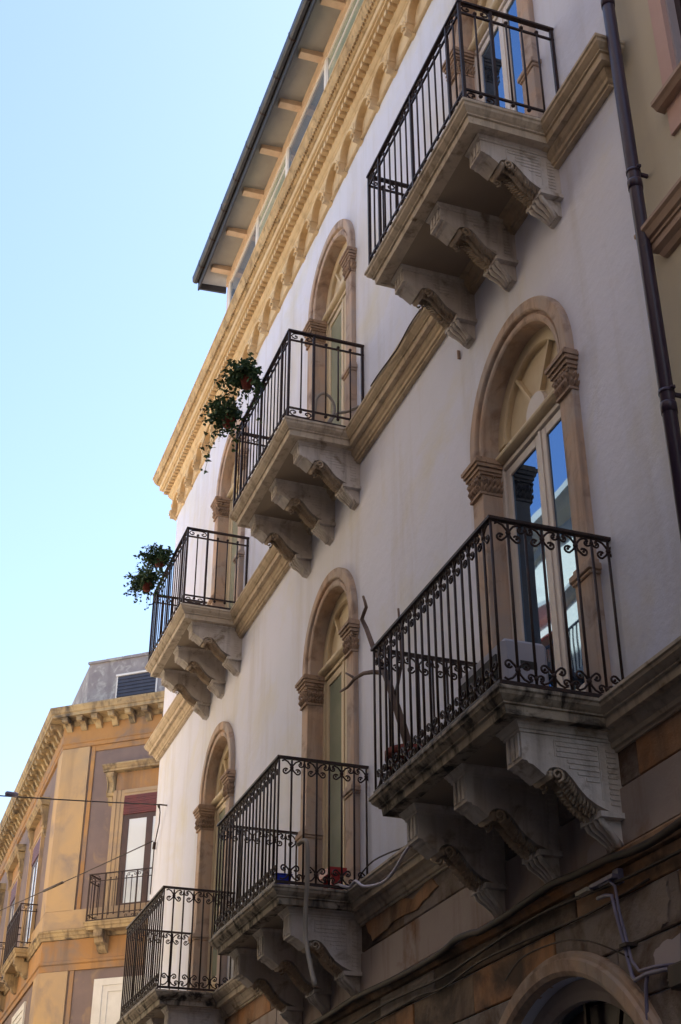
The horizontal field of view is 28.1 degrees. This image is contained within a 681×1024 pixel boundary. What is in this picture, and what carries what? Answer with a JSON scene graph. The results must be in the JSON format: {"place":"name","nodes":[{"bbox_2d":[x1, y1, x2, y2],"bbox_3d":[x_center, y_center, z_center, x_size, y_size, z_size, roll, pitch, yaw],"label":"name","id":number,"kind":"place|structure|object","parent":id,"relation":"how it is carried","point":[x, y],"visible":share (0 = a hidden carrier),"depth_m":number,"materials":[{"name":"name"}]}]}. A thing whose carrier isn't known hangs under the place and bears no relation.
{"place":"outdoors","nodes":[
{"label":"outdoors","id":0,"kind":"place"},
{"bbox_2d":[0,652,164,1023],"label":"ochre corner building","id":1,"kind":"structure","parent":0,"point":[62,951],"depth_m":35.51,"materials":[{"name":"paint"}]},
{"bbox_2d":[0,883,5,922],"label":"balcony door","id":2,"kind":"structure","parent":1,"relation":"in","point":[2,885],"depth_m":45.28,"materials":[{"name":"stone"}]},
{"bbox_2d":[0,844,25,981],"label":"balcony door","id":3,"kind":"structure","parent":1,"relation":"in","point":[13,868],"depth_m":42.31,"materials":[{"name":"stone"}]},
{"bbox_2d":[11,1001,25,1023],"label":"lower window","id":4,"kind":"structure","parent":1,"relation":"in","point":[19,1017],"depth_m":35.80,"materials":[{"name":"white paint"}]},
{"bbox_2d":[19,797,50,947],"bbox_3d":[-8.713,10.415,37.994,0.300,4.180,2.760,10,-32,-17],"label":"balcony door","id":5,"kind":"structure","parent":1,"relation":"in","point":[36,825],"depth_m":38.18,"materials":[{"name":"glass"}]},
{"bbox_2d":[90,975,140,1023],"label":"lower window","id":6,"kind":"structure","parent":1,"relation":"in","point":[107,992],"depth_m":32.68,"materials":[{"name":"white paint"}]},
{"bbox_2d":[102,757,159,918],"bbox_3d":[-4.914,8.234,34.335,2.760,4.180,0.300,-11,-32,18],"label":"balcony door","id":7,"kind":"structure","parent":1,"relation":"in","point":[132,826],"depth_m":34.78,"materials":[{"name":"stone"}]},
{"bbox_2d":[115,670,157,697],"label":"attic window","id":8,"kind":"structure","parent":1,"relation":"in","point":[137,682],"depth_m":37.67,"materials":[{"name":"white paint"}]},
{"bbox_2d":[0,0,301,821],"label":"sky","id":9,"kind":"structure","parent":0,"point":[125,125],"materials":[{"name":"blue"}]},
{"bbox_2d":[615,0,680,431],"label":"yellow building","id":10,"kind":"structure","parent":0,"point":[649,33],"depth_m":9.99,"materials":[{"name":"paint"}]},
{"bbox_2d":[648,0,680,135],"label":"shuttered window","id":11,"kind":"structure","parent":10,"relation":"in","point":[665,15],"depth_m":10.08,"materials":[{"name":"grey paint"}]},
{"bbox_3d":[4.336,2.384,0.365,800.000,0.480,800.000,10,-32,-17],"label":"ground","id":12,"kind":"structure","parent":0,"visible":0},
{"bbox_2d":[116,0,680,1023],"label":"palazzo","id":13,"kind":"structure","parent":12,"relation":"on","point":[452,172],"depth_m":12.75,"materials":[{"name":"white paint"}]},
{"bbox_2d":[0,841,152,910],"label":"overhead wire","id":14,"kind":"object","parent":13,"relation":"attached to","point":[53,886],"visible":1,"depth_m":26.11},
{"bbox_2d":[0,791,166,893],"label":"overhead wire","id":15,"kind":"object","parent":13,"relation":"attached to","point":[10,794],"visible":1,"depth_m":21.20,"materials":[{"name":"metal"}]},
{"bbox_2d":[123,566,160,609],"bbox_3d":[-3.115,1.206,21.357,0.635,0.654,0.640,-11,-32,17],"label":"potted plant","id":16,"kind":"object","parent":13,"relation":"on","point":[149,582],"visible":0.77,"depth_m":21.32,"materials":[{"name":"green plant"}]},
{"bbox_2d":[133,542,173,600],"bbox_3d":[-2.853,0.903,20.587,0.642,0.926,0.633,-21,-37,31],"label":"potted plant","id":17,"kind":"object","parent":13,"relation":"on","point":[159,558],"visible":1,"depth_m":20.60,"materials":[{"name":"green plant"}]},
{"bbox_2d":[188,721,235,992],"bbox_3d":[-1.673,4.886,18.936,0.435,4.040,1.874,10,-32,-17],"label":"arched window","id":18,"kind":"structure","parent":13,"relation":"in","point":[216,797],"depth_m":19.46,"materials":[{"name":"beige stone"}]},
{"bbox_2d":[198,395,243,473],"bbox_3d":[-1.521,-1.042,17.407,0.580,1.056,0.736,27,-40,-37],"label":"potted plant","id":19,"kind":"object","parent":13,"relation":"on","point":[223,419],"visible":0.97,"depth_m":17.48,"materials":[{"name":"green plant"}]},
{"bbox_2d":[207,419,248,607],"bbox_3d":[-1.672,0.334,21.650,0.435,4.040,1.874,10,-32,-17],"label":"arched window","id":20,"kind":"structure","parent":13,"relation":"in","point":[221,506],"depth_m":22.19,"materials":[{"name":"beige stone"}]},
{"bbox_2d":[214,352,264,423],"bbox_3d":[-1.261,-1.488,16.724,0.628,0.928,0.669,-8,-32,12],"label":"potted plant","id":21,"kind":"object","parent":13,"relation":"on","point":[244,375],"visible":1,"depth_m":16.75,"materials":[{"name":"green plant"}]},
{"bbox_2d":[229,223,255,303],"bbox_3d":[-1.937,-4.124,26.730,0.050,2.660,1.940,10,-32,-17],"label":"attic window","id":22,"kind":"structure","parent":13,"relation":"in","point":[250,244],"depth_m":27.31,"materials":[{"name":"grey glass"}]},
{"bbox_2d":[258,153,285,237],"bbox_3d":[-1.277,-5.080,25.126,0.050,2.660,1.820,10,-32,-17],"label":"attic window","id":23,"kind":"structure","parent":13,"relation":"in","point":[278,181],"depth_m":25.70,"materials":[{"name":"grey glass"}]},
{"bbox_2d":[270,873,292,884],"bbox_3d":[-0.572,3.539,12.931,0.180,0.143,0.230,10,-32,-17],"label":"storage tub","id":24,"kind":"object","parent":13,"relation":"on","point":[282,875],"visible":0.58,"depth_m":12.86,"materials":[{"name":"blue plastic"}]},
{"bbox_2d":[288,65,323,169],"bbox_3d":[-0.591,-6.072,23.462,0.050,2.660,2.090,10,-32,-17],"label":"attic window","id":25,"kind":"structure","parent":13,"relation":"in","point":[318,89],"depth_m":24.02,"materials":[{"name":"grey glass"}]},
{"bbox_2d":[296,838,316,987],"bbox_3d":[-0.298,3.645,12.398,0.069,1.420,0.452,13,-33,-21],"label":"hose","id":26,"kind":"object","parent":13,"relation":"hanging from","point":[305,908],"visible":1,"depth_m":12.47,"materials":[{"name":"grey plastic"}]},
{"bbox_2d":[295,567,360,887],"bbox_3d":[-0.025,2.501,14.936,0.435,4.040,1.874,10,-32,-17],"label":"arched window","id":27,"kind":"structure","parent":13,"relation":"in","point":[330,718],"depth_m":15.28,"materials":[{"name":"beige stone"}]},
{"bbox_2d":[303,219,357,425],"bbox_3d":[-0.024,-2.051,17.650,0.435,4.040,1.874,10,-32,-17],"label":"arched window","id":28,"kind":"structure","parent":13,"relation":"in","point":[332,305],"depth_m":18.18,"materials":[{"name":"beige stone"}]},
{"bbox_2d":[319,866,346,889],"bbox_3d":[-0.073,3.612,13.167,0.180,0.260,0.300,10,-32,-17],"label":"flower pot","id":29,"kind":"object","parent":13,"relation":"on","point":[337,878],"visible":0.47,"depth_m":13.10,"materials":[{"name":"red plastic"}]},
{"bbox_2d":[311,392,358,422],"bbox_3d":[-0.072,-1.176,15.815,0.588,0.526,0.161,-1,-31,1],"label":"hose","id":30,"kind":"object","parent":13,"relation":"hanging from","point":[331,419],"visible":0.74,"depth_m":15.85,"materials":[{"name":"grey plastic"}]},
{"bbox_2d":[327,0,362,81],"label":"attic window","id":31,"kind":"structure","parent":13,"relation":"in","point":[353,9],"depth_m":22.47,"materials":[{"name":"white paint"}]},
{"bbox_2d":[329,846,410,888],"bbox_3d":[0.270,3.262,12.214,0.080,0.323,2.361,11,-33,-18],"label":"hose","id":32,"kind":"object","parent":13,"relation":"attached to","point":[388,877],"visible":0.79,"depth_m":11.91,"materials":[{"name":"grey plastic"}]},
{"bbox_2d":[339,595,422,771],"bbox_3d":[0.346,1.555,11.479,0.380,2.066,1.522,10,-32,-17],"label":"potted branch","id":33,"kind":"object","parent":13,"relation":"on","point":[370,641],"visible":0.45,"depth_m":11.05,"materials":[{"name":"plant"}]},
{"bbox_2d":[358,846,403,879],"bbox_3d":[0.461,3.086,12.243,0.077,0.204,1.908,8,-32,-13],"label":"cable","id":34,"kind":"object","parent":13,"relation":"on","point":[371,862],"visible":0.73,"depth_m":12.66,"materials":[{"name":"black rubber"}]},
{"bbox_2d":[370,305,424,386],"bbox_3d":[0.590,-1.729,14.240,0.025,0.110,1.603,10,-32,-16],"label":"cable","id":35,"kind":"object","parent":13,"relation":"attached to","point":[396,348],"visible":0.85,"depth_m":14.19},
{"bbox_2d":[442,0,542,117],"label":"arched window","id":36,"kind":"structure","parent":13,"relation":"in","point":[523,9],"depth_m":14.00,"materials":[{"name":"beige stone"}]},
{"bbox_2d":[308,816,680,1023],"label":"cable","id":37,"kind":"object","parent":13,"relation":"attached to","point":[665,832],"visible":1,"depth_m":9.70,"materials":[{"name":"black rubber"}]},
{"bbox_2d":[458,638,548,711],"bbox_3d":[1.180,1.406,9.896,0.385,0.700,0.804,10,-32,-17],"label":"air conditioner","id":38,"kind":"object","parent":13,"relation":"on","point":[507,650],"visible":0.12,"depth_m":9.70,"materials":[{"name":"grey plastic"}]},
{"bbox_2d":[368,878,649,1023],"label":"cable","id":39,"kind":"object","parent":13,"relation":"attached to","point":[537,935],"visible":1,"depth_m":9.82,"materials":[{"name":"black rubber"}]},
{"bbox_2d":[351,849,680,1023],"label":"cable","id":40,"kind":"object","parent":13,"relation":"attached to","point":[673,854],"visible":1,"depth_m":9.74,"materials":[{"name":"black rubber"}]},
{"bbox_2d":[461,295,612,693],"bbox_3d":[1.616,0.084,10.977,0.435,4.140,1.974,10,-32,-17],"label":"arched window","id":41,"kind":"structure","parent":13,"relation":"in","point":[528,462],"depth_m":11.29,"materials":[{"name":"beige stone"}]},
{"bbox_2d":[505,939,628,980],"bbox_3d":[1.456,3.020,9.092,0.065,0.293,1.734,10,-32,-17],"label":"cable","id":42,"kind":"object","parent":13,"relation":"attached to","point":[525,955],"visible":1,"depth_m":9.03,"materials":[{"name":"black rubber"}]},
{"bbox_2d":[499,951,662,1023],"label":"arched doorway","id":43,"kind":"structure","parent":13,"relation":"in","point":[605,981],"depth_m":9.06,"materials":[{"name":"beige stone"}]},
{"bbox_2d":[575,868,623,896],"bbox_3d":[1.687,2.424,8.839,0.104,0.090,0.477,12,-33,-20],"label":"wall bracket","id":44,"kind":"object","parent":13,"relation":"attached to","point":[616,874],"depth_m":8.75,"materials":[{"name":"metal"}]},
{"bbox_2d":[596,880,672,1019],"bbox_3d":[1.822,2.934,8.083,0.090,1.640,0.854,10,-32,-17],"label":"conduit","id":45,"kind":"object","parent":13,"relation":"attached to","point":[626,945],"visible":0.94,"depth_m":8.34,"materials":[{"name":"grey plastic"}]},
{"bbox_2d":[601,0,680,540],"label":"drainpipe","id":46,"kind":"object","parent":13,"relation":"attached to","point":[667,394],"visible":1,"depth_m":9.55,"materials":[{"name":"black metal"}]},
{"bbox_2d":[666,961,680,990],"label":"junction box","id":47,"kind":"object","parent":13,"relation":"attached to","point":[673,978],"visible":1,"depth_m":7.76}
]}

